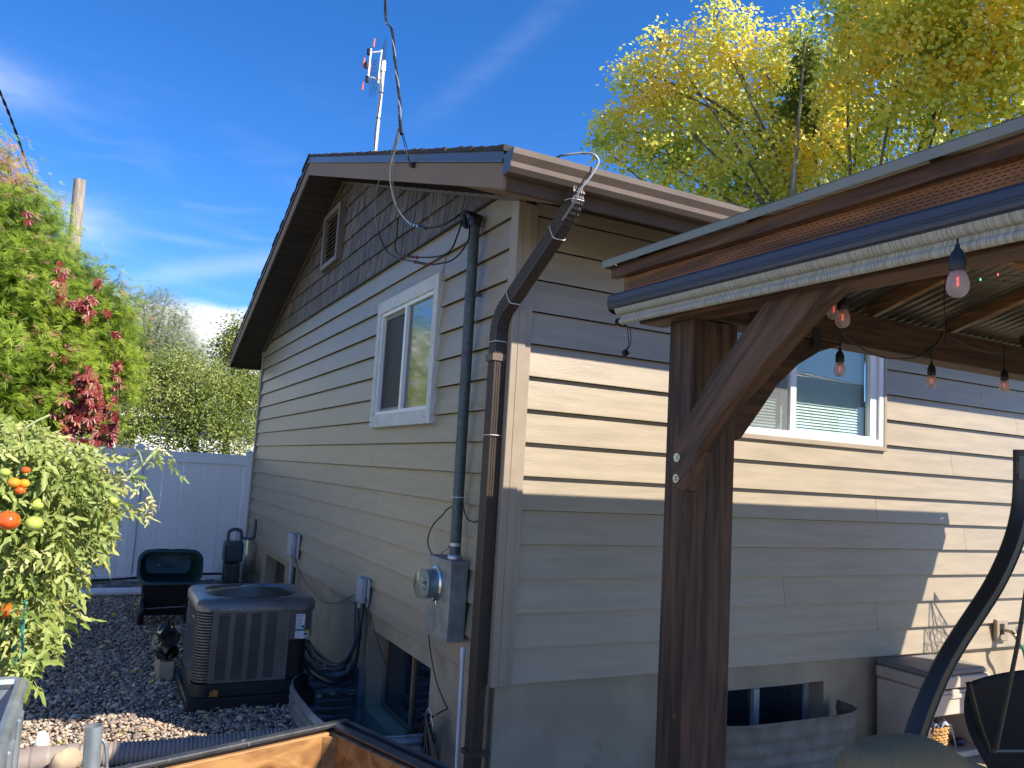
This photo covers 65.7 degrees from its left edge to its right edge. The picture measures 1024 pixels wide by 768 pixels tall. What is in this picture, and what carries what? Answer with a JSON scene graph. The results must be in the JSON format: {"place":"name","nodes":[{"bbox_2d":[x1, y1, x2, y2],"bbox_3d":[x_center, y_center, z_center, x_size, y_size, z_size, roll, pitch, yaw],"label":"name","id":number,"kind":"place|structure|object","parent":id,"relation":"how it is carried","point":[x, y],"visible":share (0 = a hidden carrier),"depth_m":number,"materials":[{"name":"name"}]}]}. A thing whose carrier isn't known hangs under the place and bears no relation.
{"place":"outdoors","nodes":[
{"label":"outdoors","id":0,"kind":"place"},
{"bbox_2d":[82,723,102,767],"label":"galvanized post","id":1,"kind":"object","parent":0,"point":[92,746],"visible":1,"depth_m":1.96,"materials":[{"name":"metal"}]},
{"bbox_2d":[102,738,108,767],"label":"bent rod","id":2,"kind":"object","parent":1,"relation":"attached to","point":[105,752],"visible":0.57,"depth_m":2.01,"materials":[{"name":"metal"}]},
{"bbox_2d":[151,620,179,661],"bbox_3d":[-3.040,2.244,6.968,0.232,0.330,0.518,7,-7,-27],"label":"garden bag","id":3,"kind":"object","parent":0,"point":[165,639],"visible":1,"depth_m":6.84,"materials":[{"name":"black plastic"}]},
{"bbox_2d":[75,387,255,494],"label":"neighbour house","id":4,"kind":"structure","parent":0,"point":[131,445],"depth_m":27.68,"materials":[{"name":"white"}]},
{"bbox_2d":[92,420,138,448],"bbox_3d":[-13.524,1.854,27.054,1.420,1.370,0.120,7,-7,-27],"label":"window","id":5,"kind":"structure","parent":4,"relation":"in","point":[115,446],"depth_m":27.21,"materials":[{"name":"white plastic"}]},
{"bbox_2d":[90,513,247,582],"bbox_3d":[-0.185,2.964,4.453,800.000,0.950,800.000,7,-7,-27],"label":"ground","id":6,"kind":"structure","parent":0,"point":[155,541],"depth_m":12.73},
{"bbox_2d":[67,178,85,264],"bbox_3d":[-9.901,-0.672,17.567,0.488,7.935,0.312,7,-7,-27],"label":"utility pole","id":7,"kind":"object","parent":6,"relation":"on","point":[78,193],"visible":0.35,"depth_m":17.81,"materials":[{"name":"brown wood"}]},
{"bbox_2d":[0,90,70,227],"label":"overhead wire","id":8,"kind":"object","parent":7,"relation":"attached to","point":[11,121],"visible":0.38,"depth_m":11.64,"materials":[{"name":"black rubber"}]},
{"bbox_2d":[70,444,252,581],"bbox_3d":[-6.060,1.909,11.631,4.250,2.125,0.138,7,-7,-27],"label":"vinyl fence","id":9,"kind":"object","parent":6,"relation":"on","point":[204,511],"visible":0.53,"depth_m":12.15,"materials":[{"name":"white plastic"}]},
{"bbox_2d":[112,280,222,385],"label":"pine tree","id":10,"kind":"object","parent":6,"relation":"on","point":[174,339],"visible":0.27,"depth_m":42.19,"materials":[{"name":"green plant"}]},
{"bbox_2d":[103,342,259,454],"bbox_3d":[-8.845,1.502,21.974,4.909,5.479,3.612,7,-7,-27],"label":"broadleaf tree","id":11,"kind":"object","parent":6,"relation":"on","point":[194,414],"visible":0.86,"depth_m":21.41,"materials":[{"name":"green plant"}]},
{"bbox_2d":[197,307,260,453],"bbox_3d":[-8.193,0.963,24.318,3.095,7.130,2.802,7,-7,-27],"label":"broadleaf tree","id":12,"kind":"object","parent":6,"relation":"on","point":[225,347],"visible":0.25,"depth_m":23.94,"materials":[{"name":"green plant"}]},
{"bbox_2d":[229,144,1023,767],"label":"house","id":13,"kind":"structure","parent":6,"relation":"on","point":[871,502],"depth_m":5.88,"materials":[{"name":"wood"}]},
{"bbox_2d":[274,560,285,582],"bbox_3d":[-3.005,2.603,10.531,0.060,0.535,1.300,7,-7,-27],"label":"window","id":14,"kind":"structure","parent":13,"relation":"in","point":[279,576],"depth_m":10.92,"materials":[{"name":"glass"}]},
{"bbox_2d":[287,533,354,603],"bbox_3d":[-2.053,2.232,8.215,0.084,1.125,2.771,7,-7,-27],"label":"utility box","id":15,"kind":"object","parent":13,"relation":"attached to","point":[293,545],"visible":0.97,"depth_m":9.23,"materials":[{"name":"grey plastic"}]},
{"bbox_2d":[288,666,435,756],"bbox_3d":[-1.226,2.747,5.819,0.726,0.867,1.859,7,-7,-27],"label":"window well","id":16,"kind":"object","parent":13,"relation":"attached to","point":[302,713],"depth_m":6.61,"materials":[{"name":"metal"}]},
{"bbox_2d":[356,575,370,638],"bbox_3d":[-1.314,1.912,6.825,0.088,0.494,0.357,7,-7,-27],"label":"disconnect box","id":17,"kind":"object","parent":13,"relation":"attached to","point":[363,589],"visible":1,"depth_m":6.74,"materials":[{"name":"grey plastic"}]},
{"bbox_2d":[366,598,423,714],"bbox_3d":[-0.892,2.007,6.000,0.006,0.578,1.721,7,-7,-27],"label":"telephone wire","id":18,"kind":"object","parent":17,"relation":"attached to","point":[386,664],"visible":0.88,"depth_m":6.12,"materials":[{"name":"black rubber"}]},
{"bbox_2d":[361,37,386,150],"bbox_3d":[-1.625,-3.343,9.311,0.224,1.882,0.599,4,-6,-2],"label":"television antenna","id":19,"kind":"object","parent":13,"relation":"on","point":[381,69],"visible":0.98,"depth_m":9.31,"materials":[{"name":"metal"}]},
{"bbox_2d":[381,638,430,733],"bbox_3d":[-0.761,2.364,6.152,0.060,0.652,1.390,7,-7,-27],"label":"window","id":20,"kind":"structure","parent":13,"relation":"in","point":[413,676],"depth_m":6.32,"materials":[{"name":"glass"}]},
{"bbox_2d":[369,272,444,427],"bbox_3d":[-0.883,-0.218,6.589,0.090,1.140,1.480,7,-7,-27],"label":"window","id":21,"kind":"structure","parent":13,"relation":"in","point":[404,392],"depth_m":6.50,"materials":[{"name":"paint"}]},
{"bbox_2d":[375,0,469,265],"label":"service drop","id":22,"kind":"object","parent":13,"relation":"attached to","point":[410,164],"visible":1,"depth_m":5.64,"materials":[{"name":"black rubber"}]},
{"bbox_2d":[405,635,447,759],"bbox_3d":[-0.535,2.109,5.166,0.086,0.843,0.760,7,-7,-27],"label":"coiled cable","id":23,"kind":"object","parent":13,"relation":"hanging from","point":[426,721],"visible":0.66,"depth_m":5.09,"materials":[{"name":"black rubber"}]},
{"bbox_2d":[414,210,482,642],"bbox_3d":[-0.416,0.206,5.252,0.258,2.853,0.387,7,-7,-27],"label":"electric meter","id":24,"kind":"object","parent":13,"relation":"attached to","point":[443,583],"visible":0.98,"depth_m":5.13,"materials":[{"name":"metal"}]},
{"bbox_2d":[427,501,477,553],"bbox_3d":[-0.407,0.969,5.233,0.022,0.411,0.820,7,-7,-27],"label":"conduit pigtail","id":25,"kind":"object","parent":24,"relation":"attached to","point":[439,518],"visible":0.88,"depth_m":5.36,"materials":[{"name":"black rubber"}]},
{"bbox_2d":[461,185,584,767],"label":"downspout","id":26,"kind":"object","parent":13,"relation":"attached to","point":[540,257],"visible":0.97,"depth_m":4.67,"materials":[{"name":"metal"}]},
{"bbox_2d":[556,152,599,220],"bbox_3d":[0.282,-1.068,4.306,0.361,0.362,0.137,-2,-8,38],"label":"grey gutter cable","id":27,"kind":"object","parent":13,"relation":"attached to","point":[587,180],"visible":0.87,"depth_m":4.25,"materials":[{"name":"white plastic"}]},
{"bbox_2d":[727,682,808,725],"bbox_3d":[1.632,2.450,5.644,1.290,0.645,0.065,7,-7,-27],"label":"window","id":28,"kind":"structure","parent":13,"relation":"in","point":[788,702],"depth_m":5.77,"materials":[{"name":"black glass"}]},
{"bbox_2d":[726,699,857,767],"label":"window well","id":29,"kind":"object","parent":13,"relation":"attached to","point":[821,742],"depth_m":5.21,"materials":[{"name":"metal"}]},
{"bbox_2d":[737,332,886,451],"bbox_3d":[2.171,-0.088,5.995,1.785,1.080,0.146,7,-7,-27],"label":"window","id":30,"kind":"structure","parent":13,"relation":"in","point":[812,405],"depth_m":6.16,"materials":[{"name":"paint"}]},
{"bbox_2d":[993,619,1020,644],"bbox_3d":[4.189,2.094,6.698,0.155,0.190,0.165,7,-7,-27],"label":"hose tap","id":31,"kind":"object","parent":13,"relation":"attached to","point":[1001,630],"visible":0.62,"depth_m":6.72,"materials":[{"name":"paint"}]},
{"bbox_2d":[768,27,834,195],"bbox_3d":[6.303,-1.786,17.806,1.957,12.822,1.593,-2,-9,41],"label":"poplar tree","id":32,"kind":"object","parent":6,"relation":"on","point":[794,102],"visible":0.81,"depth_m":17.99,"materials":[{"name":"green plant"}]},
{"bbox_2d":[580,0,1023,365],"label":"poplar tree","id":33,"kind":"object","parent":6,"relation":"on","point":[931,33],"visible":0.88,"depth_m":18.04,"materials":[{"name":"yellow plant"}]},
{"bbox_2d":[0,582,355,767],"bbox_3d":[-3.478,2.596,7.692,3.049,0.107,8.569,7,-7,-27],"label":"gravel","id":34,"kind":"structure","parent":0,"point":[112,647],"depth_m":6.29,"materials":[{"name":"grey gravel"}]},
{"bbox_2d":[34,730,49,745],"bbox_3d":[-2.851,2.169,4.813,0.078,0.135,0.038,7,-7,-27],"label":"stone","id":35,"kind":"object","parent":34,"relation":"on","point":[42,738],"visible":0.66,"depth_m":4.80,"materials":[{"name":"stone"}]},
{"bbox_2d":[49,747,82,767],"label":"tan stone","id":36,"kind":"object","parent":34,"relation":"on","point":[70,757],"visible":0.96,"depth_m":4.62,"materials":[{"name":"beige stone"}]},
{"bbox_2d":[0,124,159,460],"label":"arborvitae","id":37,"kind":"object","parent":34,"relation":"on","point":[39,327],"visible":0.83,"depth_m":6.66,"materials":[{"name":"green plant"}]},
{"bbox_2d":[21,211,122,449],"bbox_3d":[-3.642,-0.409,6.551,0.880,1.868,0.724,7,-7,-27],"label":"creeper vine","id":38,"kind":"object","parent":37,"relation":"hanging from","point":[80,410],"visible":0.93,"depth_m":6.40,"materials":[{"name":"red plant"}]},
{"bbox_2d":[58,587,140,596],"bbox_3d":[-5.736,2.690,10.250,2.109,0.116,0.142,6,-7,-23],"label":"fallen pipe","id":39,"kind":"object","parent":34,"relation":"on","point":[129,591],"visible":0.25,"depth_m":10.42,"materials":[{"name":"white plastic"}]},
{"bbox_2d":[94,583,117,587],"bbox_3d":[-5.603,2.818,10.937,0.319,0.157,0.252,7,-7,-27],"label":"border rock","id":40,"kind":"object","parent":34,"relation":"on","point":[107,585],"visible":0.48,"depth_m":10.88,"materials":[{"name":"grey stone"}]},
{"bbox_2d":[111,580,135,587],"bbox_3d":[-5.501,2.856,11.223,0.365,0.156,0.240,7,-7,-27],"label":"border rock","id":41,"kind":"object","parent":34,"relation":"on","point":[125,584],"visible":0.47,"depth_m":11.16,"materials":[{"name":"grey stone"}]},
{"bbox_2d":[80,572,221,581],"bbox_3d":[-5.655,2.810,11.518,3.008,0.138,0.136,7,-7,-27],"label":"black hose","id":42,"kind":"object","parent":34,"relation":"on","point":[129,578],"visible":0.37,"depth_m":11.53,"materials":[{"name":"rubber"}]},
{"bbox_2d":[40,603,262,743],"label":"leaf litter","id":43,"kind":"object","parent":34,"relation":"on","point":[152,680],"visible":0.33,"depth_m":6.97,"materials":[{"name":"brown plant"}]},
{"bbox_2d":[18,726,300,767],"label":"corrugated drainpipe","id":44,"kind":"object","parent":34,"relation":"on","point":[123,752],"visible":0.55,"depth_m":4.92,"materials":[{"name":"plastic"}]},
{"bbox_2d":[154,657,174,679],"bbox_3d":[-3.052,2.465,6.965,0.125,0.150,0.440,7,-7,-27],"label":"concrete block","id":45,"kind":"object","parent":34,"relation":"on","point":[164,669],"depth_m":6.78,"materials":[{"name":"grey concrete"}]},
{"bbox_2d":[136,549,203,624],"bbox_3d":[-3.939,2.296,9.074,0.690,0.832,0.586,7,-7,-27],"label":"yard cart","id":46,"kind":"object","parent":34,"relation":"on","point":[167,578],"visible":0.88,"depth_m":9.02,"materials":[{"name":"green plastic"}]},
{"bbox_2d":[194,580,212,584],"bbox_3d":[-4.569,2.951,11.591,0.430,0.186,0.291,7,-7,-27],"label":"border rock","id":47,"kind":"object","parent":34,"relation":"on","point":[202,582],"visible":0.2,"depth_m":11.58,"materials":[{"name":"grey stone"}]},
{"bbox_2d":[205,579,220,583],"bbox_3d":[-4.433,2.977,11.745,0.401,0.169,0.260,7,-7,-27],"label":"border rock","id":48,"kind":"object","parent":34,"relation":"on","point":[214,581],"visible":0.31,"depth_m":11.72,"materials":[{"name":"grey stone"}]},
{"bbox_2d":[221,519,256,583],"bbox_3d":[-4.069,2.502,11.726,0.421,1.040,0.524,7,-7,-27],"label":"gas meter","id":49,"kind":"object","parent":34,"relation":"on","point":[233,548],"visible":0.96,"depth_m":11.55,"materials":[{"name":"grey metal"}]},
{"bbox_2d":[232,550,264,582],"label":"dry weeds","id":50,"kind":"object","parent":34,"relation":"on","point":[246,573],"visible":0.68,"depth_m":11.04,"materials":[{"name":"brown plant"}]},
{"bbox_2d":[174,583,364,713],"bbox_3d":[-2.029,2.145,6.706,1.382,0.864,1.060,7,-7,-27],"label":"air conditioner","id":51,"kind":"object","parent":34,"relation":"on","point":[244,643],"visible":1,"depth_m":6.27,"materials":[{"name":"paint"}]},
{"bbox_2d":[209,690,217,697],"bbox_3d":[-2.257,2.342,5.997,0.060,0.070,0.040,7,-7,-27],"label":"fallen leaf","id":52,"kind":"object","parent":51,"relation":"on","point":[213,693],"visible":1,"depth_m":6.00,"materials":[{"name":"brown plant"}]},
{"bbox_2d":[455,647,465,767],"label":"pvc riser","id":53,"kind":"object","parent":34,"relation":"on","point":[460,697],"visible":1,"depth_m":4.83,"materials":[{"name":"grey plastic"}]},
{"bbox_2d":[0,0,1023,401],"label":"sky","id":54,"kind":"structure","parent":0,"point":[191,128],"materials":[{"name":"blue"}]},
{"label":"yard soil","id":55,"kind":"structure","parent":0,"visible":0},
{"bbox_2d":[967,755,986,766],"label":"deck","id":56,"kind":"structure","parent":55,"relation":"on","point":[978,759],"depth_m":5.69,"materials":[{"name":"grey wood"}]},
{"bbox_2d":[602,115,1023,767],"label":"pergola","id":57,"kind":"object","parent":56,"relation":"on","point":[724,381],"visible":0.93,"depth_m":3.52,"materials":[{"name":"brown wood"}]},
{"bbox_2d":[607,182,1023,325],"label":"roller shade","id":58,"kind":"object","parent":57,"relation":"attached to","point":[992,218],"visible":1,"depth_m":2.68,"materials":[{"name":"fabric"}]},
{"bbox_2d":[622,324,631,356],"bbox_3d":[0.558,-0.213,3.874,0.052,0.164,0.020,7,-7,-27],"label":"shade cord","id":59,"kind":"object","parent":58,"relation":"hanging from","point":[625,352],"visible":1,"depth_m":3.87,"materials":[{"name":"black rubber"}]},
{"bbox_2d":[837,296,849,327],"bbox_3d":[1.289,-0.312,3.091,0.056,0.190,0.056,7,-7,-27],"label":"string light bulb","id":60,"kind":"object","parent":57,"relation":"hanging from","point":[842,305],"visible":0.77,"depth_m":3.08,"materials":[{"name":"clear glass"}]},
{"bbox_2d":[829,310,1023,359],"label":"light string cord","id":61,"kind":"object","parent":57,"relation":"hanging from","point":[844,336],"visible":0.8,"depth_m":4.21,"materials":[{"name":"black rubber"}]},
{"bbox_2d":[835,340,845,376],"bbox_3d":[1.633,-0.128,3.953,0.056,0.185,0.056,7,-7,-27],"label":"string light bulb","id":62,"kind":"object","parent":61,"relation":"hanging from","point":[839,357],"visible":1,"depth_m":3.94,"materials":[{"name":"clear glass"}]},
{"bbox_2d":[927,345,936,388],"bbox_3d":[2.260,-0.093,4.273,0.056,0.237,0.056,7,-7,-27],"label":"string light bulb","id":63,"kind":"object","parent":61,"relation":"hanging from","point":[931,370],"visible":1,"depth_m":4.26,"materials":[{"name":"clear glass"}]},
{"bbox_2d":[1000,345,1008,392],"bbox_3d":[2.836,-0.088,4.570,0.056,0.278,0.056,7,-7,-27],"label":"string light bulb","id":64,"kind":"object","parent":61,"relation":"hanging from","point":[1004,376],"visible":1,"depth_m":4.56,"materials":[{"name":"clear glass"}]},
{"bbox_2d":[948,238,969,297],"bbox_3d":[1.178,-0.307,2.098,0.056,0.160,0.056,7,-7,-27],"label":"string light bulb","id":65,"kind":"object","parent":57,"relation":"hanging from","point":[957,265],"visible":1,"depth_m":2.09,"materials":[{"name":"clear glass"}]},
{"bbox_2d":[943,270,1021,344],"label":"fairy lights","id":66,"kind":"object","parent":57,"relation":"hanging from","point":[980,279],"visible":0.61,"depth_m":3.76,"materials":[{"name":"black rubber"}]},
{"bbox_2d":[876,654,989,757],"bbox_3d":[3.136,2.395,5.903,0.704,0.625,0.448,7,-7,-27],"label":"storage bench","id":67,"kind":"object","parent":56,"relation":"on","point":[900,680],"visible":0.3,"depth_m":5.81,"materials":[{"name":"beige plastic"}]},
{"bbox_2d":[931,719,949,745],"bbox_3d":[3.034,2.547,5.758,0.308,0.184,0.225,7,-7,-27],"label":"wicker basket","id":68,"kind":"object","parent":67,"relation":"on","point":[940,735],"visible":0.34,"depth_m":5.67,"materials":[{"name":"beige wicker"}]},
{"bbox_2d":[931,718,956,748],"bbox_3d":[3.067,2.524,5.766,0.282,0.224,0.173,7,-7,-27],"label":"crumpled cloth","id":69,"kind":"object","parent":68,"relation":"in","point":[940,723],"visible":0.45,"depth_m":5.73,"materials":[{"name":"white fabric"}]},
{"bbox_2d":[950,737,966,745],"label":"dark sandals","id":70,"kind":"object","parent":67,"relation":"on","point":[960,741],"visible":0.95,"depth_m":5.83,"materials":[{"name":"black plastic"}]},
{"bbox_2d":[904,450,1023,767],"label":"patio swing","id":71,"kind":"object","parent":56,"relation":"on","point":[994,711],"visible":0.92,"depth_m":2.92,"materials":[{"name":"metal"}]},
{"bbox_2d":[835,733,987,767],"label":"olive cushion","id":72,"kind":"object","parent":71,"relation":"on","point":[901,750],"visible":1,"depth_m":2.13,"materials":[{"name":"fabric"}]},
{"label":"patio","id":73,"kind":"structure","parent":0,"visible":0},
{"bbox_2d":[0,676,28,767],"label":"metal planter","id":74,"kind":"object","parent":73,"relation":"on","point":[13,689],"visible":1,"depth_m":1.48,"materials":[{"name":"metal"}]},
{"bbox_2d":[0,414,189,706],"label":"tomato plant","id":75,"kind":"object","parent":74,"relation":"in","point":[58,501],"visible":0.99,"depth_m":1.83,"materials":[{"name":"green plant"}]},
{"bbox_2d":[14,600,25,672],"bbox_3d":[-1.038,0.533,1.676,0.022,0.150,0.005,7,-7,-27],"label":"tomato cage","id":76,"kind":"object","parent":75,"relation":"on","point":[22,632],"visible":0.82,"depth_m":1.68,"materials":[{"name":"green metal"}]},
{"bbox_2d":[112,718,453,767],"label":"raised planter box","id":77,"kind":"object","parent":73,"relation":"on","point":[343,743],"visible":1,"depth_m":2.67,"materials":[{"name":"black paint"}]}
]}

